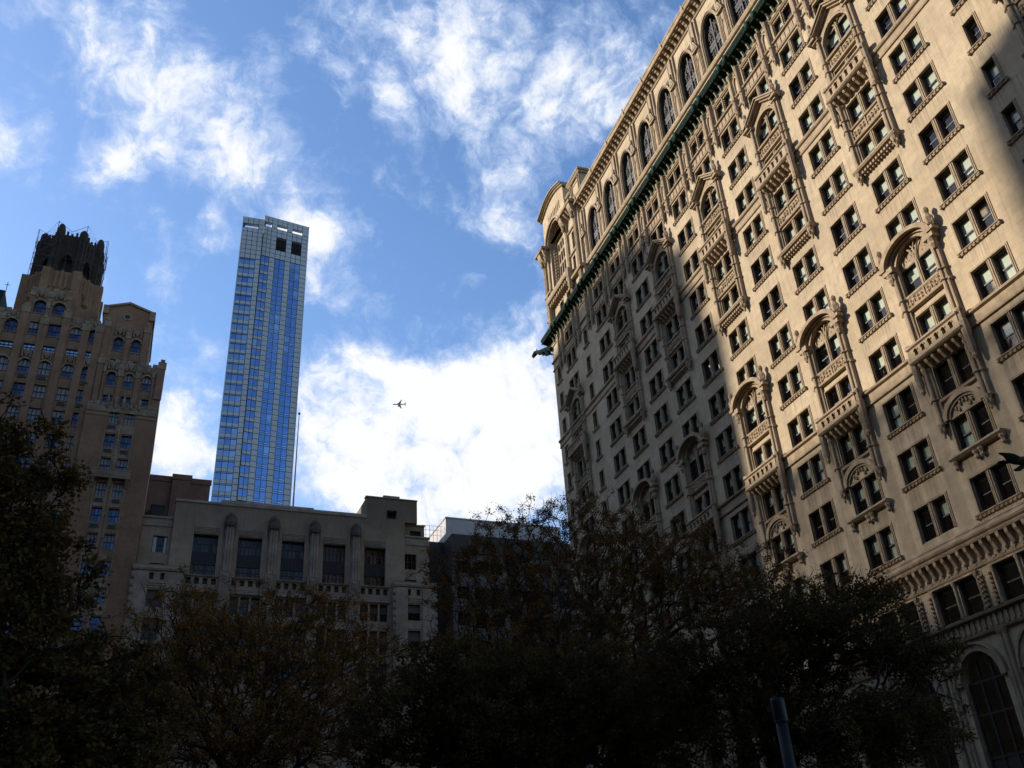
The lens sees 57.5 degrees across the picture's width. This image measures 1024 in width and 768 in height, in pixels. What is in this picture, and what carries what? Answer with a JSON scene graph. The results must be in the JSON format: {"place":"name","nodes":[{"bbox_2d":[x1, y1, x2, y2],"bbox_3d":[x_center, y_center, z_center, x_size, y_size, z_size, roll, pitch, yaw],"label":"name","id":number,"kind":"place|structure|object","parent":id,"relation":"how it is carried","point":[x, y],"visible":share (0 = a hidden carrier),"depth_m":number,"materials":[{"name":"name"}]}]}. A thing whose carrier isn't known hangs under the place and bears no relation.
{"place":"outdoors","nodes":[
{"label":"outdoors","id":0,"kind":"place"},
{"bbox_2d":[144,474,211,516],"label":"red brown building","id":1,"kind":"structure","parent":0,"point":[164,493],"depth_m":152.33,"materials":[{"name":"brick"}]},
{"bbox_2d":[211,215,308,505],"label":"blue glass tower","id":2,"kind":"structure","parent":0,"point":[255,448],"depth_m":238.81,"materials":[{"name":"blue glass"}]},
{"bbox_2d":[0,0,684,543],"label":"sky","id":3,"kind":"structure","parent":0,"point":[420,146],"materials":[{"name":"blue"}]},
{"bbox_2d":[424,517,590,767],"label":"grey office block","id":4,"kind":"structure","parent":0,"point":[440,535],"depth_m":137.09,"materials":[{"name":"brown concrete"}]},
{"bbox_2d":[532,0,1023,767],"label":"ornate office building","id":5,"kind":"structure","parent":0,"point":[780,256],"depth_m":71.19,"materials":[{"name":"stone"}]},
{"bbox_2d":[587,204,600,253],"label":"arched window","id":6,"kind":"structure","parent":5,"relation":"in","point":[597,235],"depth_m":117.11,"materials":[{"name":"stone"}]},
{"bbox_2d":[602,177,617,228],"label":"arched window","id":7,"kind":"structure","parent":5,"relation":"in","point":[613,209],"depth_m":113.10,"materials":[{"name":"glass"}]},
{"bbox_2d":[619,148,635,201],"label":"arched window","id":8,"kind":"structure","parent":5,"relation":"in","point":[629,171],"depth_m":109.00,"materials":[{"name":"stone"}]},
{"bbox_2d":[637,118,654,172],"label":"arched window","id":9,"kind":"structure","parent":5,"relation":"in","point":[650,147],"depth_m":104.95,"materials":[{"name":"glass"}]},
{"bbox_2d":[641,486,655,526],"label":"window","id":10,"kind":"structure","parent":5,"relation":"in","point":[648,497],"depth_m":92.78,"materials":[{"name":"glass"}]},
{"bbox_2d":[649,367,665,403],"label":"window","id":11,"kind":"structure","parent":5,"relation":"in","point":[654,383],"depth_m":93.90,"materials":[{"name":"glass"}]},
{"bbox_2d":[653,400,671,437],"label":"window","id":12,"kind":"structure","parent":5,"relation":"in","point":[659,416],"depth_m":91.95,"materials":[{"name":"glass"}]},
{"bbox_2d":[656,84,676,140],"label":"arched window","id":13,"kind":"structure","parent":5,"relation":"in","point":[668,109],"depth_m":100.88,"materials":[{"name":"stone"}]},
{"bbox_2d":[659,434,675,472],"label":"window","id":14,"kind":"structure","parent":5,"relation":"in","point":[665,454],"depth_m":90.10,"materials":[{"name":"stone"}]},
{"bbox_2d":[664,470,683,508],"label":"window","id":15,"kind":"structure","parent":5,"relation":"in","point":[670,486],"depth_m":88.14,"materials":[{"name":"stone"}]},
{"bbox_2d":[676,375,695,414],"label":"window","id":16,"kind":"structure","parent":5,"relation":"in","point":[684,403],"depth_m":88.06,"materials":[{"name":"glass"}]},
{"bbox_2d":[677,216,696,256],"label":"window","id":17,"kind":"structure","parent":5,"relation":"in","point":[690,227],"depth_m":91.48,"materials":[{"name":"glass"}]},
{"bbox_2d":[677,49,698,107],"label":"arched window","id":18,"kind":"structure","parent":5,"relation":"in","point":[690,67],"depth_m":96.82,"materials":[{"name":"stone"}]},
{"bbox_2d":[681,411,699,442],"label":"window","id":19,"kind":"structure","parent":5,"relation":"in","point":[688,427],"depth_m":86.25,"materials":[{"name":"glass"}]},
{"bbox_2d":[683,247,700,281],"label":"window","id":20,"kind":"structure","parent":5,"relation":"in","point":[689,267],"depth_m":89.84,"materials":[{"name":"glass"}]},
{"bbox_2d":[688,441,705,486],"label":"window","id":21,"kind":"structure","parent":5,"relation":"in","point":[696,456],"depth_m":84.77,"materials":[{"name":"glass"}]},
{"bbox_2d":[688,279,708,319],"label":"window","id":22,"kind":"structure","parent":5,"relation":"in","point":[697,306],"depth_m":87.72,"materials":[{"name":"glass"}]},
{"bbox_2d":[694,311,715,352],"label":"window","id":23,"kind":"structure","parent":5,"relation":"in","point":[710,335],"depth_m":85.83,"materials":[{"name":"glass"}]},
{"bbox_2d":[701,346,722,388],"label":"window","id":24,"kind":"structure","parent":5,"relation":"in","point":[717,371],"depth_m":83.92,"materials":[{"name":"glass"}]},
{"bbox_2d":[700,9,723,70],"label":"arched window","id":25,"kind":"structure","parent":5,"relation":"in","point":[713,31],"depth_m":92.71,"materials":[{"name":"stone"}]},
{"bbox_2d":[708,383,729,425],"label":"window","id":26,"kind":"structure","parent":5,"relation":"in","point":[715,403],"depth_m":82.02,"materials":[{"name":"glass"}]},
{"bbox_2d":[713,85,731,122],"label":"window","id":27,"kind":"structure","parent":5,"relation":"in","point":[727,99],"depth_m":87.50,"materials":[{"name":"glass"}]},
{"bbox_2d":[714,250,731,284],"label":"window","id":28,"kind":"structure","parent":5,"relation":"in","point":[721,269],"depth_m":84.37,"materials":[{"name":"glass"}]},
{"bbox_2d":[715,422,738,464],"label":"window","id":29,"kind":"structure","parent":5,"relation":"in","point":[722,441],"depth_m":80.10,"materials":[{"name":"stone"}]},
{"bbox_2d":[720,115,741,158],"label":"window","id":30,"kind":"structure","parent":5,"relation":"in","point":[735,126],"depth_m":85.37,"materials":[{"name":"stone"}]},
{"bbox_2d":[722,462,744,499],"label":"window","id":31,"kind":"structure","parent":5,"relation":"in","point":[730,482],"depth_m":78.40,"materials":[{"name":"glass"}]},
{"bbox_2d":[724,0,750,30],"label":"arched window","id":32,"kind":"structure","parent":5,"relation":"in","point":[740,5],"depth_m":88.57,"materials":[{"name":"stone"}]},
{"bbox_2d":[727,144,750,189],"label":"window","id":33,"kind":"structure","parent":5,"relation":"in","point":[736,173],"depth_m":83.43,"materials":[{"name":"glass"}]},
{"bbox_2d":[728,316,752,360],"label":"window","id":34,"kind":"structure","parent":5,"relation":"in","point":[747,339],"depth_m":79.94,"materials":[{"name":"stone"}]},
{"bbox_2d":[734,177,756,217],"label":"window","id":35,"kind":"structure","parent":5,"relation":"in","point":[742,201],"depth_m":81.69,"materials":[{"name":"glass"}]},
{"bbox_2d":[735,354,758,389],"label":"window","id":36,"kind":"structure","parent":5,"relation":"in","point":[743,374],"depth_m":78.19,"materials":[{"name":"glass"}]},
{"bbox_2d":[739,44,760,83],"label":"window","id":37,"kind":"structure","parent":5,"relation":"in","point":[755,57],"depth_m":83.49,"materials":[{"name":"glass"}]},
{"bbox_2d":[742,210,767,256],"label":"window","id":38,"kind":"structure","parent":5,"relation":"in","point":[752,240],"depth_m":79.64,"materials":[{"name":"glass"}]},
{"bbox_2d":[744,387,766,437],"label":"window","id":39,"kind":"structure","parent":5,"relation":"in","point":[755,411],"depth_m":76.73,"materials":[{"name":"glass"}]},
{"bbox_2d":[747,73,768,107],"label":"window","id":40,"kind":"structure","parent":5,"relation":"in","point":[764,88],"depth_m":81.47,"materials":[{"name":"glass"}]},
{"bbox_2d":[752,437,773,468],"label":"window","id":41,"kind":"structure","parent":5,"relation":"in","point":[760,455],"depth_m":74.68,"materials":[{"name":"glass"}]},
{"bbox_2d":[750,244,776,291],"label":"window","id":42,"kind":"structure","parent":5,"relation":"in","point":[768,259],"depth_m":77.75,"materials":[{"name":"glass"}]},
{"bbox_2d":[758,109,777,145],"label":"window","id":43,"kind":"structure","parent":5,"relation":"in","point":[769,122],"depth_m":79.75,"materials":[{"name":"glass"}]},
{"bbox_2d":[758,281,785,329],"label":"window","id":44,"kind":"structure","parent":5,"relation":"in","point":[778,309],"depth_m":75.82,"materials":[{"name":"glass"}]},
{"bbox_2d":[769,0,792,38],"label":"window","id":45,"kind":"structure","parent":5,"relation":"in","point":[779,23],"depth_m":79.51,"materials":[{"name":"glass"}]},
{"bbox_2d":[767,321,795,368],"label":"window","id":46,"kind":"structure","parent":5,"relation":"in","point":[776,343],"depth_m":73.93,"materials":[{"name":"glass"}]},
{"bbox_2d":[773,173,795,213],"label":"window","id":47,"kind":"structure","parent":5,"relation":"in","point":[782,199],"depth_m":76.06,"materials":[{"name":"glass"}]},
{"bbox_2d":[557,0,1023,767],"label":"window","id":48,"kind":"structure","parent":5,"relation":"in","point":[1017,761],"depth_m":95.40,"materials":[{"name":"glass"}]},
{"bbox_2d":[776,362,806,410],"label":"window","id":49,"kind":"structure","parent":5,"relation":"in","point":[800,388],"depth_m":72.01,"materials":[{"name":"glass"}]},
{"bbox_2d":[778,26,805,76],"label":"window","id":50,"kind":"structure","parent":5,"relation":"in","point":[789,58],"depth_m":77.31,"materials":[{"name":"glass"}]},
{"bbox_2d":[782,208,805,245],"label":"window","id":51,"kind":"structure","parent":5,"relation":"in","point":[790,232],"depth_m":74.15,"materials":[{"name":"glass"}]},
{"bbox_2d":[786,405,814,447],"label":"window","id":52,"kind":"structure","parent":5,"relation":"in","point":[796,429],"depth_m":70.31,"materials":[{"name":"stone"}]},
{"bbox_2d":[788,57,816,109],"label":"window","id":53,"kind":"structure","parent":5,"relation":"in","point":[807,72],"depth_m":75.32,"materials":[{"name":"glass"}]},
{"bbox_2d":[791,244,822,294],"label":"window","id":54,"kind":"structure","parent":5,"relation":"in","point":[803,278],"depth_m":71.91,"materials":[{"name":"glass"}]},
{"bbox_2d":[797,91,824,136],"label":"window","id":55,"kind":"structure","parent":5,"relation":"in","point":[807,121],"depth_m":73.66,"materials":[{"name":"stone"}]},
{"bbox_2d":[796,450,829,499],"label":"window","id":56,"kind":"structure","parent":5,"relation":"in","point":[818,463],"depth_m":68.24,"materials":[{"name":"stone"}]},
{"bbox_2d":[801,284,830,323],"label":"window","id":57,"kind":"structure","parent":5,"relation":"in","point":[823,299],"depth_m":70.09,"materials":[{"name":"stone"}]},
{"bbox_2d":[807,125,839,178],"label":"window","id":58,"kind":"structure","parent":5,"relation":"in","point":[829,141],"depth_m":71.54,"materials":[{"name":"stone"}]},
{"bbox_2d":[807,498,841,547],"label":"window","id":59,"kind":"structure","parent":5,"relation":"in","point":[832,533],"depth_m":66.36,"materials":[{"name":"stone"}]},
{"bbox_2d":[813,320,842,376],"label":"window","id":60,"kind":"structure","parent":5,"relation":"in","point":[827,337],"depth_m":68.51,"materials":[{"name":"stone"}]},
{"bbox_2d":[818,162,851,215],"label":"window","id":61,"kind":"structure","parent":5,"relation":"in","point":[841,180],"depth_m":69.68,"materials":[{"name":"stone"}]},
{"bbox_2d":[819,549,852,589],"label":"window","id":62,"kind":"structure","parent":5,"relation":"in","point":[842,561],"depth_m":64.47,"materials":[{"name":"stone"}]},
{"bbox_2d":[823,373,851,410],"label":"window","id":63,"kind":"structure","parent":5,"relation":"in","point":[843,384],"depth_m":66.51,"materials":[{"name":"glass"}]},
{"bbox_2d":[825,14,850,55],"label":"window","id":64,"kind":"structure","parent":5,"relation":"in","point":[841,25],"depth_m":71.69,"materials":[{"name":"glass"}]},
{"bbox_2d":[829,201,864,255],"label":"window","id":65,"kind":"structure","parent":5,"relation":"in","point":[852,216],"depth_m":67.76,"materials":[{"name":"stone"}]},
{"bbox_2d":[836,423,866,466],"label":"window","id":66,"kind":"structure","parent":5,"relation":"in","point":[847,445],"depth_m":64.54,"materials":[{"name":"glass"}]},
{"bbox_2d":[841,242,877,297],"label":"window","id":67,"kind":"structure","parent":5,"relation":"in","point":[865,258],"depth_m":65.81,"materials":[{"name":"stone"}]},
{"bbox_2d":[845,79,874,126],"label":"window","id":68,"kind":"structure","parent":5,"relation":"in","point":[855,109],"depth_m":67.95,"materials":[{"name":"glass"}]},
{"bbox_2d":[848,471,884,515],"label":"window","id":69,"kind":"structure","parent":5,"relation":"in","point":[860,494],"depth_m":62.59,"materials":[{"name":"glass"}]},
{"bbox_2d":[857,116,887,161],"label":"window","id":70,"kind":"structure","parent":5,"relation":"in","point":[881,131],"depth_m":66.06,"materials":[{"name":"glass"}]},
{"bbox_2d":[853,286,892,342],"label":"window","id":71,"kind":"structure","parent":5,"relation":"in","point":[879,302],"depth_m":63.97,"materials":[{"name":"stone"}]},
{"bbox_2d":[861,522,903,576],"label":"window","id":72,"kind":"structure","parent":5,"relation":"in","point":[888,535],"depth_m":60.42,"materials":[{"name":"stone"}]},
{"bbox_2d":[867,333,904,382],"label":"window","id":73,"kind":"structure","parent":5,"relation":"in","point":[894,350],"depth_m":62.23,"materials":[{"name":"glass"}]},
{"bbox_2d":[870,154,909,213],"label":"window","id":74,"kind":"structure","parent":5,"relation":"in","point":[897,173],"depth_m":63.84,"materials":[{"name":"stone"}]},
{"bbox_2d":[874,0,908,39],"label":"window","id":75,"kind":"structure","parent":5,"relation":"in","point":[898,5],"depth_m":65.82,"materials":[{"name":"stone"}]},
{"bbox_2d":[881,382,924,439],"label":"window","id":76,"kind":"structure","parent":5,"relation":"in","point":[898,424],"depth_m":60.31,"materials":[{"name":"glass"}]},
{"bbox_2d":[876,597,931,645],"bbox_3d":[24.297,15.029,57.894,0.700,2.380,4.640,7,-32,-17],"label":"window","id":77,"kind":"structure","parent":5,"relation":"in","point":[916,600],"depth_m":56.82,"materials":[{"name":"stone"}]},
{"bbox_2d":[884,197,924,242],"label":"window","id":78,"kind":"structure","parent":5,"relation":"in","point":[912,215],"depth_m":62.08,"materials":[{"name":"glass"}]},
{"bbox_2d":[887,22,928,83],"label":"window","id":79,"kind":"structure","parent":5,"relation":"in","point":[914,40],"depth_m":63.64,"materials":[{"name":"stone"}]},
{"bbox_2d":[896,434,941,492],"bbox_3d":[25.405,4.971,58.218,0.680,2.590,3.540,7,-32,-17],"label":"window","id":80,"kind":"structure","parent":5,"relation":"in","point":[909,461],"depth_m":58.30,"materials":[{"name":"stone"}]},
{"bbox_2d":[899,237,938,300],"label":"window","id":81,"kind":"structure","parent":5,"relation":"in","point":[917,262],"depth_m":60.52,"materials":[{"name":"stone"}]},
{"bbox_2d":[901,59,944,122],"bbox_3d":[27.203,-19.374,61.710,0.680,2.590,3.540,7,-32,-17],"label":"window","id":82,"kind":"structure","parent":5,"relation":"in","point":[931,81],"depth_m":61.74,"materials":[{"name":"stone"}]},
{"bbox_2d":[914,291,952,336],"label":"window","id":83,"kind":"structure","parent":5,"relation":"in","point":[928,321],"depth_m":58.44,"materials":[{"name":"glass"}]},
{"bbox_2d":[912,491,956,543],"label":"window","id":84,"kind":"structure","parent":5,"relation":"in","point":[942,505],"depth_m":56.45,"materials":[{"name":"glass"}]},
{"bbox_2d":[916,101,962,164],"bbox_3d":[27.418,-16.096,59.798,0.680,2.590,3.540,7,-32,-17],"label":"window","id":85,"kind":"structure","parent":5,"relation":"in","point":[948,110],"depth_m":59.86,"materials":[{"name":"stone"}]},
{"bbox_2d":[930,343,972,398],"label":"window","id":86,"kind":"structure","parent":5,"relation":"in","point":[962,352],"depth_m":56.49,"materials":[{"name":"glass"}]},
{"bbox_2d":[933,144,981,209],"bbox_3d":[27.634,-12.819,57.887,0.680,2.590,3.540,7,-32,-17],"label":"window","id":87,"kind":"structure","parent":5,"relation":"in","point":[965,164],"depth_m":57.95,"materials":[{"name":"stone"}]},
{"bbox_2d":[927,570,992,630],"bbox_3d":[25.893,12.538,53.802,0.700,2.380,4.640,7,-32,-17],"label":"window","id":88,"kind":"structure","parent":5,"relation":"in","point":[976,574],"depth_m":53.93,"materials":[{"name":"stone"}]},
{"bbox_2d":[949,399,996,452],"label":"window","id":89,"kind":"structure","parent":5,"relation":"in","point":[963,425],"depth_m":54.84,"materials":[{"name":"stone"}]},
{"bbox_2d":[960,11,988,55],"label":"window","id":90,"kind":"structure","parent":5,"relation":"in","point":[972,23],"depth_m":57.92,"materials":[{"name":"stone"}]},
{"bbox_2d":[950,191,1001,257],"bbox_3d":[27.849,-9.542,55.976,0.680,2.590,3.540,7,-32,-17],"label":"window","id":91,"kind":"structure","parent":5,"relation":"in","point":[969,238],"depth_m":56.18,"materials":[{"name":"stone"}]},
{"bbox_2d":[968,241,1018,301],"bbox_3d":[28.114,-6.447,54.195,0.550,2.250,3.040,7,-32,-17],"label":"window","id":92,"kind":"structure","parent":5,"relation":"in","point":[1004,261],"depth_m":54.25,"materials":[{"name":"stone"}]},
{"bbox_2d":[979,53,1009,99],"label":"window","id":93,"kind":"structure","parent":5,"relation":"in","point":[993,69],"depth_m":56.11,"materials":[{"name":"stone"}]},
{"bbox_2d":[967,457,1023,520],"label":"window","id":94,"kind":"structure","parent":5,"relation":"in","point":[1006,501],"depth_m":52.47,"materials":[{"name":"stone"}]},
{"bbox_2d":[986,547,1023,605],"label":"window","id":95,"kind":"structure","parent":5,"relation":"in","point":[990,567],"depth_m":51.16,"materials":[{"name":"stone"}]},
{"bbox_2d":[988,298,1023,363],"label":"window","id":96,"kind":"structure","parent":5,"relation":"in","point":[1004,329],"depth_m":52.76,"materials":[{"name":"stone"}]},
{"bbox_2d":[999,98,1023,145],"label":"window","id":97,"kind":"structure","parent":5,"relation":"in","point":[1013,115],"depth_m":54.28,"materials":[{"name":"stone"}]},
{"bbox_2d":[1009,370,1023,421],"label":"window","id":98,"kind":"structure","parent":5,"relation":"in","point":[1020,381],"depth_m":51.60,"materials":[{"name":"stone"}]},
{"bbox_2d":[997,452,1023,470],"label":"bird","id":99,"kind":"object","parent":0,"point":[1012,458],"visible":1,"depth_m":11.24},
{"label":"ground","id":100,"kind":"structure","parent":0,"visible":0},
{"bbox_2d":[0,221,166,767],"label":"brown brick tower","id":101,"kind":"structure","parent":100,"relation":"on","point":[66,353],"depth_m":125.96,"materials":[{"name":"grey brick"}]},
{"bbox_2d":[0,378,205,767],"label":"broadleaf tree","id":102,"kind":"object","parent":100,"relation":"on","point":[28,588],"visible":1,"depth_m":16.81,"materials":[{"name":"green plant"}]},
{"bbox_2d":[73,558,418,767],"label":"broadleaf tree","id":103,"kind":"object","parent":100,"relation":"on","point":[219,748],"visible":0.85,"depth_m":31.36,"materials":[{"name":"green plant"}]},
{"bbox_2d":[103,495,438,767],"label":"limestone hall","id":104,"kind":"structure","parent":100,"relation":"on","point":[372,547],"depth_m":124.92,"materials":[{"name":"grey stone"}]},
{"bbox_2d":[189,535,217,574],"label":"tall window","id":105,"kind":"structure","parent":104,"relation":"in","point":[204,548],"depth_m":121.96,"materials":[{"name":"glass"}]},
{"bbox_2d":[235,539,261,577],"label":"tall window","id":106,"kind":"structure","parent":104,"relation":"in","point":[249,550],"depth_m":123.88,"materials":[{"name":"glass"}]},
{"bbox_2d":[279,542,303,580],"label":"tall window","id":107,"kind":"structure","parent":104,"relation":"in","point":[292,554],"depth_m":125.80,"materials":[{"name":"glass"}]},
{"bbox_2d":[322,545,344,583],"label":"tall window","id":108,"kind":"structure","parent":104,"relation":"in","point":[333,556],"depth_m":127.75,"materials":[{"name":"glass"}]},
{"bbox_2d":[364,548,384,585],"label":"tall window","id":109,"kind":"structure","parent":104,"relation":"in","point":[374,559],"depth_m":129.70,"materials":[{"name":"black glass"}]},
{"bbox_2d":[321,623,760,767],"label":"broadleaf tree","id":110,"kind":"object","parent":100,"relation":"on","point":[497,728],"visible":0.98,"depth_m":24.92,"materials":[{"name":"green plant"}]},
{"bbox_2d":[386,481,854,767],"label":"broadleaf tree","id":111,"kind":"object","parent":100,"relation":"on","point":[541,606],"visible":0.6,"depth_m":37.95,"materials":[{"name":"green plant"}]},
{"bbox_2d":[770,697,796,767],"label":"steel pole","id":112,"kind":"object","parent":100,"relation":"on","point":[779,712],"visible":1,"depth_m":9.11,"materials":[{"name":"grey metal"}]},
{"bbox_2d":[612,555,979,767],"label":"broadleaf tree","id":113,"kind":"object","parent":100,"relation":"on","point":[789,646],"visible":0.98,"depth_m":21.80,"materials":[{"name":"green plant"}]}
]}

